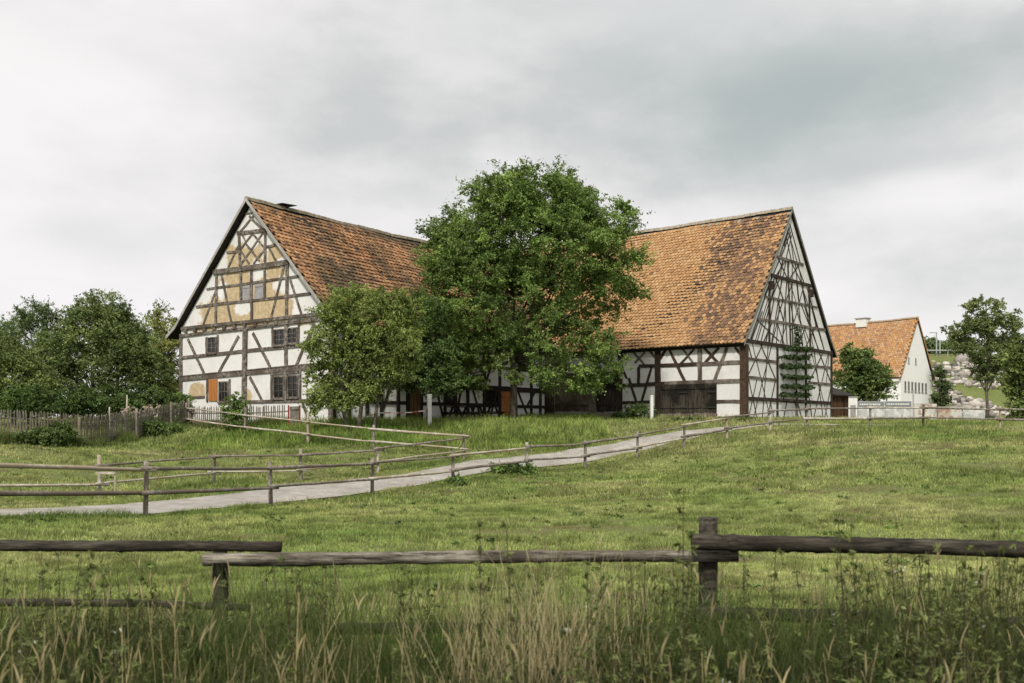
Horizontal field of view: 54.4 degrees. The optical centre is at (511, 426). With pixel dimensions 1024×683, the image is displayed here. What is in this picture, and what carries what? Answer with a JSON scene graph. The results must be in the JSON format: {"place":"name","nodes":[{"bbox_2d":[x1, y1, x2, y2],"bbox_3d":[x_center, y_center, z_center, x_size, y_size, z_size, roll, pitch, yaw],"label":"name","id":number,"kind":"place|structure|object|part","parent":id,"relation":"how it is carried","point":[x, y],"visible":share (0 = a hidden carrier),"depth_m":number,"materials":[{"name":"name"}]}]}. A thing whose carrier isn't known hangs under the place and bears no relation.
{"place":"outdoors","nodes":[
{"label":"outdoors","id":0,"kind":"place"},
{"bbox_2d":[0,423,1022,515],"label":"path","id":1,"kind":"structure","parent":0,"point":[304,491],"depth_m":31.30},
{"bbox_2d":[0,512,1023,682],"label":"tall grass","id":2,"kind":"structure","parent":0,"point":[208,649],"depth_m":5.12,"materials":[{"name":"green plant"}]},
{"bbox_2d":[0,354,1023,652],"bbox_3d":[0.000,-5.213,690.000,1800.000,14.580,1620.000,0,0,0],"label":"ground","id":3,"kind":"structure","parent":0,"point":[994,396],"depth_m":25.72,"materials":[{"name":"green plant"}]},
{"bbox_2d":[0,319,23,377],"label":"birch tree","id":4,"kind":"object","parent":3,"relation":"on","point":[8,330],"visible":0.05,"depth_m":72.41,"materials":[{"name":"green plant"}]},
{"bbox_2d":[5,430,37,444],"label":"shrub","id":5,"kind":"object","parent":3,"relation":"on","point":[22,438],"visible":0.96,"depth_m":36.03,"materials":[{"name":"green plant"}]},
{"bbox_2d":[0,332,67,428],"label":"hazel bush","id":6,"kind":"object","parent":3,"relation":"on","point":[19,366],"visible":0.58,"depth_m":46.64,"materials":[{"name":"green plant"}]},
{"bbox_2d":[0,380,69,425],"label":"garden shrub","id":7,"kind":"object","parent":3,"relation":"on","point":[34,398],"visible":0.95,"depth_m":44.61,"materials":[{"name":"green plant"}]},
{"bbox_2d":[0,295,73,414],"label":"ash tree","id":8,"kind":"object","parent":3,"relation":"on","point":[28,321],"visible":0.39,"depth_m":65.39,"materials":[{"name":"green plant"}]},
{"bbox_2d":[0,409,80,439],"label":"picket fence","id":9,"kind":"object","parent":3,"relation":"on","point":[65,417],"visible":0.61,"depth_m":36.99,"materials":[{"name":"grey wood"}]},
{"bbox_2d":[21,425,70,446],"bbox_3d":[-17.196,0.371,36.614,1.815,0.908,1.099,0,0,-20],"label":"shrub","id":10,"kind":"object","parent":3,"relation":"on","point":[50,434],"visible":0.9,"depth_m":36.49,"materials":[{"name":"green plant"}]},
{"bbox_2d":[49,420,77,443],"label":"shrub","id":11,"kind":"object","parent":3,"relation":"on","point":[65,426],"visible":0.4,"depth_m":37.50,"materials":[{"name":"green plant"}]},
{"bbox_2d":[40,381,115,426],"bbox_3d":[-20.091,-0.821,46.106,3.483,2.539,2.405,0,0,0],"label":"garden shrub","id":12,"kind":"object","parent":3,"relation":"on","point":[82,399],"visible":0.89,"depth_m":45.71,"materials":[{"name":"green plant"}]},
{"bbox_2d":[19,288,178,420],"bbox_3d":[-21.470,-3.601,52.235,8.288,7.304,5.461,0,0,0],"label":"apple tree","id":13,"kind":"object","parent":3,"relation":"on","point":[115,332],"visible":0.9,"depth_m":51.22,"materials":[{"name":"green plant"}]},
{"bbox_2d":[92,383,156,419],"bbox_3d":[-19.188,-0.993,49.009,3.447,2.382,2.543,0,0,0],"label":"garden shrub","id":14,"kind":"object","parent":3,"relation":"on","point":[119,401],"visible":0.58,"depth_m":48.54,"materials":[{"name":"green plant"}]},
{"bbox_2d":[126,395,127,411],"bbox_3d":[-16.450,-0.323,42.499,0.077,2.087,0.068,0,0,25],"label":"garden stake","id":15,"kind":"object","parent":3,"relation":"on","point":[127,403],"visible":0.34,"depth_m":42.49,"materials":[{"name":"brown wood"}]},
{"bbox_2d":[94,295,166,396],"bbox_3d":[-24.797,-4.314,64.284,5.800,8.319,5.348,0,0,0],"label":"plum tree","id":16,"kind":"object","parent":3,"relation":"on","point":[125,304],"visible":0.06,"depth_m":63.87,"materials":[{"name":"green plant"}]},
{"bbox_2d":[81,398,189,442],"bbox_3d":[-15.953,-0.249,42.752,0.232,2.206,8.708,0,0,9],"label":"picket fence","id":17,"kind":"object","parent":3,"relation":"on","point":[128,418],"visible":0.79,"depth_m":41.83,"materials":[{"name":"grey wood"}]},
{"bbox_2d":[118,404,165,429],"bbox_3d":[-16.650,-0.443,44.644,2.147,1.352,3.356,0,0,-13],"label":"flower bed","id":18,"kind":"object","parent":3,"relation":"on","point":[152,409],"visible":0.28,"depth_m":44.60,"materials":[{"name":"plant"}]},
{"bbox_2d":[132,418,172,436],"bbox_3d":[-15.648,0.131,43.220,1.873,1.057,1.186,0,0,0],"label":"shrub","id":19,"kind":"object","parent":3,"relation":"on","point":[150,426],"visible":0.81,"depth_m":43.06,"materials":[{"name":"green plant"}]},
{"bbox_2d":[129,298,178,416],"bbox_3d":[-19.707,-3.704,55.974,3.910,7.169,3.490,0,0,0],"label":"pear tree","id":20,"kind":"object","parent":3,"relation":"on","point":[158,325],"visible":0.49,"depth_m":55.67,"materials":[{"name":"green plant"}]},
{"bbox_2d":[129,382,178,417],"bbox_3d":[-18.185,-1.114,50.933,3.485,2.369,2.694,0,0,0],"label":"garden shrub","id":21,"kind":"object","parent":3,"relation":"on","point":[166,399],"visible":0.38,"depth_m":50.53,"materials":[{"name":"green plant"}]},
{"bbox_2d":[160,422,183,433],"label":"shrub","id":22,"kind":"object","parent":3,"relation":"on","point":[177,427],"visible":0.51,"depth_m":44.28,"materials":[{"name":"green plant"}]},
{"bbox_2d":[172,391,196,419],"bbox_3d":[-15.742,-0.858,47.738,1.290,1.790,0.939,0,0,0],"label":"climbing plant","id":23,"kind":"object","parent":3,"relation":"on","point":[183,397],"visible":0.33,"depth_m":47.72,"materials":[{"name":"green plant"}]},
{"bbox_2d":[0,434,469,490],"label":"paddock fence","id":24,"kind":"object","parent":3,"relation":"on","point":[100,484],"visible":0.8,"depth_m":30.98,"materials":[{"name":"grey wood"}]},
{"bbox_2d":[95,472,115,490],"bbox_3d":[-10.692,1.446,26.205,0.540,0.530,0.070,0,0,0],"label":"plank","id":25,"kind":"object","parent":24,"relation":"attached to","point":[114,473],"visible":0.82,"depth_m":26.17,"materials":[{"name":"brown wood"}]},
{"bbox_2d":[219,391,252,430],"bbox_3d":[-12.347,-0.643,44.607,1.563,1.932,0.938,0,0,0],"label":"shrub","id":26,"kind":"object","parent":3,"relation":"on","point":[237,405],"visible":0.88,"depth_m":44.52,"materials":[{"name":"green plant"}]},
{"bbox_2d":[189,404,287,424],"bbox_3d":[-12.805,-0.351,46.074,5.470,1.367,0.226,0,0,19],"label":"picket fence","id":27,"kind":"object","parent":3,"relation":"on","point":[217,420],"visible":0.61,"depth_m":46.34,"materials":[{"name":"grey wood"}]},
{"bbox_2d":[288,405,300,423],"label":"garden gate","id":28,"kind":"structure","parent":3,"relation":"on","point":[295,412],"depth_m":44.53,"materials":[{"name":"grey wood"}]},
{"bbox_2d":[185,403,468,458],"bbox_3d":[-9.130,0.222,41.681,16.718,2.737,2.082,0,0,34],"label":"paddock fence","id":29,"kind":"object","parent":3,"relation":"on","point":[308,434],"visible":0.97,"depth_m":39.68,"materials":[{"name":"grey wood"}]},
{"bbox_2d":[166,196,555,421],"bbox_3d":[-7.519,-5.180,55.315,12.642,11.960,18.329,0,0,35],"label":"farmhouse","id":30,"kind":"object","parent":3,"relation":"on","point":[245,320],"visible":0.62,"depth_m":48.84,"materials":[{"name":"paint"}]},
{"bbox_2d":[206,337,216,354],"bbox_3d":[-15.004,-4.058,49.726,0.799,0.868,0.110,0,0,35],"label":"window","id":31,"kind":"structure","parent":30,"relation":"in","point":[211,341],"depth_m":49.75,"materials":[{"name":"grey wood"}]},
{"bbox_2d":[217,381,227,402],"bbox_3d":[-14.294,-1.717,49.224,0.823,1.089,0.100,0,0,35],"label":"window","id":32,"kind":"structure","parent":30,"relation":"in","point":[222,385],"depth_m":49.30,"materials":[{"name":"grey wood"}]},
{"bbox_2d":[271,376,283,399],"bbox_3d":[-11.008,-1.835,46.903,0.826,1.114,0.110,0,0,35],"label":"window","id":33,"kind":"structure","parent":30,"relation":"in","point":[277,380],"depth_m":46.92,"materials":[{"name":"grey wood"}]},
{"bbox_2d":[272,329,284,346],"bbox_3d":[-10.977,-4.202,46.882,0.860,0.830,0.110,0,0,35],"label":"window","id":34,"kind":"structure","parent":30,"relation":"in","point":[278,334],"depth_m":46.93,"materials":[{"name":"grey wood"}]},
{"bbox_2d":[285,327,297,344],"bbox_3d":[-10.251,-4.225,46.363,0.776,0.818,0.110,0,0,35],"label":"window","id":35,"kind":"structure","parent":30,"relation":"in","point":[292,332],"depth_m":46.38,"materials":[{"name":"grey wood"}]},
{"bbox_2d":[285,375,298,398],"bbox_3d":[-10.227,-1.860,46.352,0.809,1.102,0.110,0,0,35],"label":"window","id":36,"kind":"structure","parent":30,"relation":"in","point":[292,380],"depth_m":46.36,"materials":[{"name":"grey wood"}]},
{"bbox_2d":[410,387,420,417],"bbox_3d":[-4.832,-1.139,49.697,0.100,1.832,0.866,0,0,35],"label":"door","id":37,"kind":"structure","parent":30,"relation":"in","point":[415,397],"depth_m":49.72,"materials":[{"name":"wood"}]},
{"bbox_2d":[446,390,456,402],"bbox_3d":[-3.197,-1.667,52.025,0.110,0.824,0.850,0,0,35],"label":"window","id":38,"kind":"structure","parent":30,"relation":"in","point":[448,400],"depth_m":51.99,"materials":[{"name":"black glass"}]},
{"bbox_2d":[484,350,492,363],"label":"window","id":39,"kind":"structure","parent":30,"relation":"in","point":[489,353],"depth_m":54.86,"materials":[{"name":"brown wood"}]},
{"bbox_2d":[485,390,499,403],"bbox_3d":[-1.098,-1.707,54.987,0.110,0.856,1.356,0,0,35],"label":"window","id":40,"kind":"structure","parent":30,"relation":"in","point":[489,395],"depth_m":54.93,"materials":[{"name":"black glass"}]},
{"bbox_2d":[501,391,509,414],"bbox_3d":[-0.311,-1.127,56.116,0.075,1.773,1.009,0,0,35],"label":"door","id":41,"kind":"structure","parent":30,"relation":"in","point":[505,396],"depth_m":56.04,"materials":[{"name":"wood"}]},
{"bbox_2d":[295,280,428,430],"bbox_3d":[-6.307,-2.841,42.062,5.587,6.615,3.449,0,0,0],"label":"elder tree","id":42,"kind":"object","parent":3,"relation":"on","point":[363,334],"visible":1,"depth_m":41.60,"materials":[{"name":"green plant"}]},
{"bbox_2d":[381,284,475,423],"bbox_3d":[-4.132,-3.273,47.127,4.466,6.928,3.243,0,0,25],"label":"fruit tree","id":43,"kind":"object","parent":3,"relation":"on","point":[440,379],"visible":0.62,"depth_m":46.74,"materials":[{"name":"green plant"}]},
{"bbox_2d":[427,394,431,425],"bbox_3d":[-3.838,-0.630,46.200,0.219,1.789,0.161,0,0,-20],"label":"marker post","id":44,"kind":"object","parent":3,"relation":"on","point":[429,401],"visible":0.82,"depth_m":46.14,"materials":[{"name":"white paint"}]},
{"bbox_2d":[366,411,426,416],"bbox_3d":[-5.204,-0.590,45.083,3.306,0.342,0.034,0,0,-40],"label":"barrier tape","id":45,"kind":"object","parent":44,"relation":"attached to","point":[397,412],"visible":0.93,"depth_m":45.13,"materials":[{"name":"plastic"}]},
{"bbox_2d":[0,610,911,682],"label":"undergrowth","id":46,"kind":"object","parent":3,"relation":"on","point":[505,671],"visible":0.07,"depth_m":4.95,"materials":[{"name":"green plant"}]},
{"bbox_2d":[443,472,468,485],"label":"shrub","id":47,"kind":"object","parent":3,"relation":"on","point":[456,480],"visible":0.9,"depth_m":32.61,"materials":[{"name":"green plant"}]},
{"bbox_2d":[441,406,482,420],"bbox_3d":[-2.561,-0.672,51.000,1.580,0.740,1.500,0,0,40],"label":"picnic table","id":48,"kind":"object","parent":3,"relation":"on","point":[464,412],"visible":0.91,"depth_m":50.83,"materials":[{"name":"brown wood"}]},
{"bbox_2d":[462,406,503,416],"bbox_3d":[-1.427,-0.726,52.600,1.580,0.740,1.900,0,0,40],"label":"picnic table","id":49,"kind":"object","parent":3,"relation":"on","point":[491,412],"visible":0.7,"depth_m":52.29,"materials":[{"name":"brown wood"}]},
{"bbox_2d":[0,413,1013,521],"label":"fence line grass","id":50,"kind":"structure","parent":3,"relation":"on","point":[124,438],"depth_m":34.17,"materials":[{"name":"green plant"}]},
{"bbox_2d":[486,460,536,474],"bbox_3d":[-0.006,1.527,35.823,1.851,0.642,1.014,0,0,0],"label":"shrub","id":51,"kind":"object","parent":3,"relation":"on","point":[519,468],"visible":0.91,"depth_m":35.64,"materials":[{"name":"green plant"}]},
{"bbox_2d":[0,516,1023,655],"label":"rail fence","id":52,"kind":"object","parent":3,"relation":"on","point":[714,548],"visible":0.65,"depth_m":5.98,"materials":[{"name":"brown wood"}]},
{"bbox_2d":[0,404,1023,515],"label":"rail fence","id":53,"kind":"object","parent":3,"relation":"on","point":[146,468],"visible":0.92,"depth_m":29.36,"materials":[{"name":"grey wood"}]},
{"bbox_2d":[0,485,1023,682],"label":"weeds","id":54,"kind":"object","parent":3,"relation":"on","point":[956,607],"visible":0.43,"depth_m":4.55,"materials":[{"name":"green plant"}]},
{"bbox_2d":[19,552,1021,682],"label":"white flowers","id":55,"kind":"object","parent":3,"relation":"on","point":[592,596],"visible":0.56,"depth_m":4.54,"materials":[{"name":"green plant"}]},
{"bbox_2d":[409,154,657,419],"bbox_3d":[0.709,-6.670,49.841,13.416,13.400,7.916,0,0,0],"label":"walnut tree","id":56,"kind":"object","parent":3,"relation":"on","point":[524,208],"visible":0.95,"depth_m":48.94,"materials":[{"name":"green plant"}]},
{"bbox_2d":[610,411,626,418],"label":"shrub","id":57,"kind":"object","parent":3,"relation":"on","point":[616,414],"visible":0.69,"depth_m":53.40,"materials":[{"name":"green plant"}]},
{"bbox_2d":[621,402,658,418],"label":"shrub","id":58,"kind":"object","parent":3,"relation":"on","point":[640,409],"visible":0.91,"depth_m":52.13,"materials":[{"name":"green plant"}]},
{"bbox_2d":[650,395,653,418],"bbox_3d":[7.268,-0.856,51.800,0.172,1.595,0.128,0,0,-20],"label":"marker post","id":59,"kind":"object","parent":3,"relation":"on","point":[651,406],"visible":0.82,"depth_m":51.76,"materials":[{"name":"white paint"}]},
{"bbox_2d":[489,206,836,417],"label":"barn","id":60,"kind":"structure","parent":3,"relation":"on","point":[725,310],"depth_m":56.06,"materials":[{"name":"paint"}]},
{"bbox_2d":[544,380,553,413],"bbox_3d":[2.138,-1.786,59.960,0.931,2.058,0.105,0,0,39],"label":"door","id":61,"kind":"structure","parent":60,"relation":"in","point":[548,402],"depth_m":59.87,"materials":[{"name":"wood"}]},
{"bbox_2d":[555,375,588,411],"bbox_3d":[3.507,-1.999,58.860,2.416,2.187,0.105,0,0,39],"label":"door","id":62,"kind":"structure","parent":60,"relation":"in","point":[568,403],"depth_m":58.95,"materials":[{"name":"wood"}]},
{"bbox_2d":[597,372,617,411],"bbox_3d":[5.478,-1.997,57.278,1.431,2.289,0.105,0,0,39],"label":"door","id":63,"kind":"structure","parent":60,"relation":"in","point":[606,403],"depth_m":57.22,"materials":[{"name":"wood"}]},
{"bbox_2d":[660,384,687,412],"bbox_3d":[8.856,-1.547,54.567,1.746,1.594,0.105,0,0,39],"label":"door","id":64,"kind":"structure","parent":60,"relation":"in","point":[674,397],"depth_m":54.53,"materials":[{"name":"wood"}]},
{"bbox_2d":[688,383,716,412],"bbox_3d":[10.214,-1.542,53.475,1.677,1.593,0.105,0,0,39],"label":"door","id":65,"kind":"structure","parent":60,"relation":"in","point":[702,398],"depth_m":53.46,"materials":[{"name":"wood"}]},
{"bbox_2d":[671,415,705,420],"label":"shrub","id":66,"kind":"object","parent":3,"relation":"on","point":[687,418],"visible":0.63,"depth_m":50.64,"materials":[{"name":"green plant"}]},
{"bbox_2d":[715,414,753,420],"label":"shrub","id":67,"kind":"object","parent":3,"relation":"on","point":[737,418],"visible":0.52,"depth_m":50.36,"materials":[{"name":"green plant"}]},
{"bbox_2d":[779,326,815,416],"bbox_3d":[16.215,-3.044,56.612,0.769,5.411,4.638,0,0,39],"label":"espalier tree","id":68,"kind":"object","parent":3,"relation":"on","point":[796,348],"visible":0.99,"depth_m":56.56,"materials":[{"name":"green plant"}]},
{"bbox_2d":[833,387,853,417],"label":"wooden shed","id":69,"kind":"structure","parent":3,"relation":"on","point":[840,398],"depth_m":65.94,"materials":[{"name":"brown wood"}]},
{"bbox_2d":[848,396,857,416],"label":"utility cabinet","id":70,"kind":"object","parent":3,"relation":"on","point":[852,401],"visible":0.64,"depth_m":72.00,"materials":[{"name":"white metal"}]},
{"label":"door","id":71,"kind":"part","parent":70,"relation":"part of","materials":[{"name":"grey metal"}]},
{"bbox_2d":[833,341,899,416],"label":"lime tree","id":72,"kind":"object","parent":3,"relation":"on","point":[868,370],"visible":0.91,"depth_m":81.05,"materials":[{"name":"green plant"}]},
{"bbox_2d":[858,401,883,416],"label":"wall panel","id":73,"kind":"object","parent":3,"relation":"on","point":[874,412],"visible":0.69,"depth_m":69.19,"materials":[{"name":"white paint"}]},
{"bbox_2d":[828,316,934,416],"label":"white house","id":74,"kind":"structure","parent":3,"relation":"on","point":[899,345],"depth_m":113.22,"materials":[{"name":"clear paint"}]},
{"bbox_2d":[921,383,923,392],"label":"window","id":75,"kind":"structure","parent":74,"relation":"in","point":[922,384],"depth_m":113.39,"materials":[{"name":"grey glass"}]},
{"bbox_2d":[885,401,910,416],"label":"wall panel","id":76,"kind":"object","parent":3,"relation":"on","point":[898,412],"visible":0.77,"depth_m":69.68,"materials":[{"name":"white paint"}]},
{"bbox_2d":[914,404,936,419],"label":"wall panel","id":77,"kind":"object","parent":3,"relation":"on","point":[928,412],"visible":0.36,"depth_m":70.72,"materials":[{"name":"concrete"}]},
{"bbox_2d":[924,335,938,353],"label":"embankment tree","id":78,"kind":"object","parent":3,"relation":"on","point":[932,340],"visible":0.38,"depth_m":149.03,"materials":[{"name":"green plant"}]},
{"bbox_2d":[929,332,937,355],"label":"lamp post","id":79,"kind":"object","parent":3,"relation":"on","point":[936,340],"visible":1,"depth_m":132.92,"materials":[{"name":"metal"}]},
{"bbox_2d":[939,340,940,355],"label":"marker pole","id":80,"kind":"object","parent":3,"relation":"on","point":[939,347],"visible":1,"depth_m":132.95,"materials":[{"name":"metal"}]},
{"bbox_2d":[929,364,955,406],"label":"holly shrub","id":81,"kind":"object","parent":3,"relation":"on","point":[942,384],"visible":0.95,"depth_m":113.58,"materials":[{"name":"green plant"}]},
{"bbox_2d":[938,407,961,419],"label":"wall panel","id":82,"kind":"object","parent":3,"relation":"on","point":[955,413],"visible":0.45,"depth_m":71.70,"materials":[{"name":"metal"}]},
{"bbox_2d":[928,350,992,355],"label":"guard rail","id":83,"kind":"object","parent":3,"relation":"on","point":[948,350],"visible":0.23,"depth_m":132.41,"materials":[{"name":"metal"}]},
{"bbox_2d":[953,353,968,362],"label":"boulder","id":84,"kind":"object","parent":3,"relation":"on","point":[959,358],"visible":0.56,"depth_m":129.41,"materials":[{"name":"stone"}]},
{"bbox_2d":[926,338,1007,353],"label":"hedge","id":85,"kind":"object","parent":3,"relation":"on","point":[944,346],"visible":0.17,"depth_m":136.53,"materials":[{"name":"green plant"}]},
{"bbox_2d":[932,360,1009,418],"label":"rock rubble","id":86,"kind":"object","parent":3,"relation":"on","point":[959,375],"visible":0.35,"depth_m":123.66,"materials":[{"name":"stone"}]},
{"bbox_2d":[967,400,982,406],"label":"boulder","id":87,"kind":"object","parent":86,"relation":"on","point":[974,403],"visible":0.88,"depth_m":118.67,"materials":[{"name":"stone"}]},
{"bbox_2d":[963,410,984,419],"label":"wall panel","id":88,"kind":"object","parent":3,"relation":"on","point":[974,413],"visible":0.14,"depth_m":72.69,"materials":[{"name":"metal"}]},
{"bbox_2d":[940,294,1023,419],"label":"maple tree","id":89,"kind":"object","parent":3,"relation":"on","point":[985,326],"visible":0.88,"depth_m":91.64,"materials":[{"name":"green plant"}]},
{"bbox_2d":[985,412,995,417],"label":"boulder","id":90,"kind":"object","parent":3,"relation":"on","point":[992,414],"visible":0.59,"depth_m":115.73,"materials":[{"name":"stone"}]},
{"bbox_2d":[992,333,1023,418],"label":"willow tree","id":91,"kind":"object","parent":3,"relation":"on","point":[1011,382],"visible":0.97,"depth_m":66.10,"materials":[{"name":"green plant"}]},
{"bbox_2d":[0,0,1023,417],"label":"sky","id":92,"kind":"structure","parent":0,"point":[134,134],"materials":[{"name":"grey"}]}
]}

